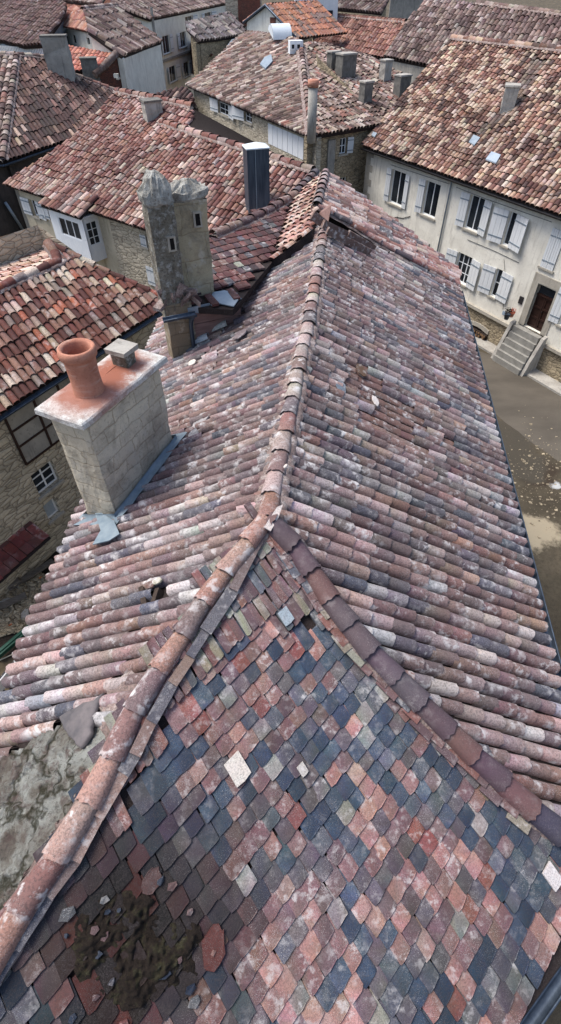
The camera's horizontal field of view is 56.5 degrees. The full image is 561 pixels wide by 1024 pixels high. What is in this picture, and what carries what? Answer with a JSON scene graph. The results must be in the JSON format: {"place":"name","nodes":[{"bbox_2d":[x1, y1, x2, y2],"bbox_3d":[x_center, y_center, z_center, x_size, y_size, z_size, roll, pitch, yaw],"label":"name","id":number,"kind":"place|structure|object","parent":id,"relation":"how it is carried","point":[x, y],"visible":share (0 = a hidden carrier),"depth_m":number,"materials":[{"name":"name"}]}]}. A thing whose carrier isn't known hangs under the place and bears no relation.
{"place":"outdoors","nodes":[
{"label":"outdoors","id":0,"kind":"place"},
{"bbox_2d":[0,550,58,689],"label":"courtyard","id":1,"kind":"structure","parent":0,"point":[5,662],"depth_m":16.25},
{"bbox_2d":[0,661,18,691],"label":"barrier board","id":2,"kind":"object","parent":1,"relation":"on","point":[2,676],"visible":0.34,"depth_m":14.83,"materials":[{"name":"paint"}]},
{"bbox_2d":[0,572,50,636],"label":"rubble","id":3,"kind":"object","parent":1,"relation":"on","point":[31,588],"visible":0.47,"depth_m":17.15,"materials":[{"name":"stone"}]},
{"bbox_2d":[0,592,26,609],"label":"old plank","id":4,"kind":"object","parent":3,"relation":"on","point":[13,600],"visible":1,"depth_m":17.11,"materials":[{"name":"grey wood"}]},
{"bbox_2d":[0,625,27,657],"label":"steel beam","id":5,"kind":"structure","parent":3,"relation":"on","point":[6,647],"depth_m":15.99,"materials":[{"name":"green metal"}]},
{"bbox_2d":[7,577,20,588],"bbox_3d":[-9.386,2.596,17.477,1.347,0.236,0.273,-28,53,-24],"label":"old plank","id":6,"kind":"object","parent":3,"relation":"on","point":[17,580],"visible":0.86,"depth_m":17.57,"materials":[{"name":"brown wood"}]},
{"bbox_2d":[20,609,28,618],"bbox_3d":[-8.296,3.304,16.911,0.400,0.200,0.371,0,47,0],"label":"stone flag","id":7,"kind":"object","parent":3,"relation":"on","point":[24,613],"visible":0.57,"depth_m":16.89,"materials":[{"name":"grey stone"}]},
{"bbox_2d":[9,559,54,590],"bbox_3d":[-8.538,2.150,17.910,1.678,0.259,0.237,-35,56,-29],"label":"old plank","id":8,"kind":"object","parent":3,"relation":"on","point":[34,572],"visible":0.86,"depth_m":17.90,"materials":[{"name":"brown wood"}]},
{"bbox_2d":[0,0,68,53],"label":"slatted house","id":9,"kind":"structure","parent":0,"point":[24,24],"depth_m":46.61,"materials":[{"name":"tile"}]},
{"bbox_2d":[0,34,114,236],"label":"dark roofed house","id":10,"kind":"structure","parent":0,"point":[50,99],"depth_m":35.34,"materials":[{"name":"tile"}]},
{"bbox_2d":[63,0,109,7],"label":"red trim house","id":11,"kind":"structure","parent":0,"point":[79,3],"depth_m":74.06,"materials":[{"name":"tile"}]},
{"bbox_2d":[110,0,225,101],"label":"shuttered house","id":12,"kind":"structure","parent":0,"point":[164,20],"depth_m":66.25,"materials":[{"name":"paint"}]},
{"bbox_2d":[162,35,171,55],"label":"window","id":13,"kind":"structure","parent":12,"relation":"in","point":[165,39],"depth_m":64.33,"materials":[{"name":"white paint"}]},
{"bbox_2d":[169,65,177,84],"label":"window","id":14,"kind":"structure","parent":12,"relation":"in","point":[172,69],"depth_m":67.19,"materials":[{"name":"black glass"}]},
{"bbox_2d":[180,32,187,48],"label":"window","id":15,"kind":"structure","parent":12,"relation":"in","point":[182,34],"depth_m":68.80,"materials":[{"name":"white paint"}]},
{"bbox_2d":[184,61,190,78],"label":"window","id":16,"kind":"structure","parent":12,"relation":"in","point":[186,70],"depth_m":71.14,"materials":[{"name":"black glass"}]},
{"bbox_2d":[185,15,191,20],"bbox_3d":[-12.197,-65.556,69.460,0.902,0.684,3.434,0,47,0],"label":"window","id":17,"kind":"structure","parent":12,"relation":"in","point":[187,18],"depth_m":69.57,"materials":[{"name":"white paint"}]},
{"bbox_2d":[156,86,197,110],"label":"shed","id":18,"kind":"structure","parent":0,"point":[182,93],"depth_m":45.65,"materials":[{"name":"tile"}]},
{"bbox_2d":[225,0,261,29],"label":"house","id":19,"kind":"structure","parent":0,"point":[241,10],"depth_m":64.95,"materials":[{"name":"red brick"}]},
{"bbox_2d":[242,0,347,38],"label":"gabled house","id":20,"kind":"structure","parent":0,"point":[304,19],"depth_m":60.84,"materials":[{"name":"tile"}]},
{"bbox_2d":[185,23,412,193],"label":"hipped stone house","id":21,"kind":"structure","parent":0,"point":[278,88],"depth_m":37.95,"materials":[{"name":"brown tile"}]},
{"bbox_2d":[218,101,229,118],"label":"window","id":22,"kind":"structure","parent":21,"relation":"in","point":[223,106],"depth_m":42.95,"materials":[{"name":"glass"}]},
{"bbox_2d":[243,112,252,125],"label":"window","id":23,"kind":"structure","parent":21,"relation":"in","point":[248,116],"depth_m":39.90,"materials":[{"name":"glass"}]},
{"bbox_2d":[268,123,303,159],"bbox_3d":[0.358,-25.837,36.326,0.120,1.216,5.246,-21,50,-18],"label":"loft door","id":24,"kind":"structure","parent":21,"relation":"in","point":[291,143],"depth_m":36.18,"materials":[{"name":"white paint"}]},
{"bbox_2d":[296,43,300,49],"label":"window","id":25,"kind":"structure","parent":21,"relation":"in","point":[298,45],"depth_m":39.89,"materials":[{"name":"white paint"}]},
{"bbox_2d":[338,138,347,156],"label":"window","id":26,"kind":"structure","parent":21,"relation":"in","point":[343,140],"depth_m":35.16,"materials":[{"name":"black glass"}]},
{"bbox_2d":[338,0,388,16],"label":"grey roof house","id":27,"kind":"structure","parent":0,"point":[369,7],"depth_m":76.69,"materials":[{"name":"grey"}]},
{"bbox_2d":[388,0,423,18],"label":"cut off house","id":28,"kind":"structure","parent":0,"point":[404,9],"depth_m":97.58,"materials":[{"name":"grey paint"}]},
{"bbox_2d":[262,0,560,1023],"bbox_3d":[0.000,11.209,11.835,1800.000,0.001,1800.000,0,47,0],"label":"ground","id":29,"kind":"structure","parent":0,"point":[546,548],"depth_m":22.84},
{"bbox_2d":[0,225,162,595],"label":"stone house","id":30,"kind":"structure","parent":29,"relation":"on","point":[55,293],"depth_m":16.88,"materials":[{"name":"tile"}]},
{"bbox_2d":[31,461,64,500],"bbox_3d":[-7.793,-1.101,17.297,0.280,1.022,1.101,22,50,19],"label":"window","id":31,"kind":"structure","parent":30,"relation":"in","point":[45,476],"depth_m":17.41,"materials":[{"name":"white paint"}]},
{"bbox_2d":[43,498,65,525],"bbox_3d":[-7.918,-0.080,18.048,0.280,0.854,0.725,22,50,19],"label":"window","id":32,"kind":"structure","parent":30,"relation":"in","point":[50,508],"depth_m":18.18,"materials":[{"name":"white paint"}]},
{"bbox_2d":[63,2,166,93],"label":"pale walled house","id":33,"kind":"structure","parent":29,"relation":"on","point":[113,44],"depth_m":46.57,"materials":[{"name":"tile"}]},
{"bbox_2d":[2,87,315,320],"bbox_3d":[-6.007,-14.060,27.908,8.830,11.411,18.194,-34,55,-28],"label":"bay window house","id":34,"kind":"structure","parent":29,"relation":"on","point":[76,192],"depth_m":26.31,"materials":[{"name":"tile"}]},
{"bbox_2d":[32,200,40,219],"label":"window","id":35,"kind":"structure","parent":34,"relation":"in","point":[33,202],"depth_m":29.42,"materials":[{"name":"white paint"}]},
{"bbox_2d":[58,216,81,240],"bbox_3d":[-10.753,-14.526,26.728,1.676,0.857,0.050,29,53,25],"label":"window","id":36,"kind":"structure","parent":34,"relation":"in","point":[69,228],"depth_m":26.76,"materials":[{"name":"black glass"}]},
{"bbox_2d":[85,220,100,245],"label":"window","id":37,"kind":"structure","parent":34,"relation":"in","point":[92,229],"depth_m":26.52,"materials":[{"name":"black glass"}]},
{"bbox_2d":[185,11,245,76],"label":"lean to house","id":38,"kind":"structure","parent":29,"relation":"on","point":[213,36],"depth_m":61.03,"materials":[{"name":"grey tile"}]},
{"bbox_2d":[0,225,560,1023],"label":"house","id":39,"kind":"structure","parent":29,"relation":"on","point":[280,721],"depth_m":5.42,"materials":[{"name":"tile"}]},
{"bbox_2d":[136,168,461,358],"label":"terraced house","id":40,"kind":"structure","parent":29,"relation":"on","point":[206,282],"depth_m":11.71,"materials":[{"name":"grey plaster"},{"name":"tile"},{"name":"stone"}]},
{"bbox_2d":[294,0,337,40],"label":"pale building","id":41,"kind":"structure","parent":29,"relation":"on","point":[331,6],"depth_m":66.43,"materials":[{"name":"white paint"}]},
{"bbox_2d":[313,13,406,59],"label":"brown roof house","id":42,"kind":"structure","parent":29,"relation":"on","point":[374,36],"depth_m":62.42,"materials":[{"name":"red tile"}]},
{"bbox_2d":[360,34,560,382],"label":"cream house","id":43,"kind":"structure","parent":29,"relation":"on","point":[461,143],"depth_m":30.57,"materials":[{"name":"tile"}]},
{"bbox_2d":[386,170,405,209],"bbox_3d":[7.670,-21.146,34.165,0.280,1.993,1.560,-23,51,-20],"label":"window","id":44,"kind":"structure","parent":43,"relation":"in","point":[398,183],"depth_m":34.30,"materials":[{"name":"black glass"}]},
{"bbox_2d":[419,181,440,220],"bbox_3d":[9.297,-19.212,32.194,0.280,1.935,1.441,-23,51,-20],"label":"window","id":45,"kind":"structure","parent":43,"relation":"in","point":[433,189],"depth_m":32.32,"materials":[{"name":"black glass"}]},
{"bbox_2d":[457,253,472,287],"bbox_3d":[11.195,-14.897,32.071,0.280,1.739,1.367,-23,51,-20],"label":"window","id":46,"kind":"structure","parent":43,"relation":"in","point":[464,261],"depth_m":32.03,"materials":[{"name":"black glass"}]},
{"bbox_2d":[461,195,485,235],"bbox_3d":[11.140,-17.053,29.930,0.280,1.835,1.291,-23,51,-20],"label":"window","id":47,"kind":"structure","parent":43,"relation":"in","point":[476,207],"depth_m":30.06,"materials":[{"name":"black glass"}]},
{"bbox_2d":[487,269,502,300],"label":"window","id":48,"kind":"structure","parent":43,"relation":"in","point":[499,274],"depth_m":30.54,"materials":[{"name":"black glass"}]},
{"bbox_2d":[498,212,516,249],"bbox_3d":[12.478,-15.353,28.426,0.280,1.772,0.678,-23,51,-20],"label":"window","id":49,"kind":"structure","parent":43,"relation":"in","point":[513,216],"depth_m":28.57,"materials":[{"name":"black glass"}]},
{"bbox_2d":[504,307,511,319],"bbox_3d":[12.751,-11.147,29.288,0.480,0.668,0.513,0,47,0],"label":"flower pot","id":50,"kind":"object","parent":43,"relation":"on","point":[507,314],"visible":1,"depth_m":29.29,"materials":[{"name":"ceramic"}]},
{"bbox_2d":[526,285,555,331],"bbox_3d":[14.376,-11.179,28.644,0.159,2.369,1.170,-23,51,-20],"label":"door","id":51,"kind":"structure","parent":43,"relation":"in","point":[545,296],"depth_m":28.71,"materials":[{"name":"brown wood"}]},
{"bbox_2d":[537,228,560,273],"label":"window","id":52,"kind":"structure","parent":43,"relation":"in","point":[552,272],"depth_m":27.29,"materials":[{"name":"white paint"}]},
{"bbox_2d":[383,0,560,84],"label":"long roof house","id":53,"kind":"structure","parent":0,"point":[421,39],"depth_m":52.82,"materials":[{"name":"brown tile"}]},
{"bbox_2d":[474,333,560,395],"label":"pavement","id":54,"kind":"structure","parent":0,"point":[543,379],"depth_m":29.55,"materials":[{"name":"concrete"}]},
{"bbox_2d":[479,351,560,460],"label":"street","id":55,"kind":"structure","parent":0,"point":[512,393],"depth_m":27.82,"materials":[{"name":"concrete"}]},
{"bbox_2d":[508,410,560,537],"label":"gravel","id":56,"kind":"structure","parent":55,"relation":"on","point":[555,509],"depth_m":23.95,"materials":[{"name":"beige gravel"}]}
]}

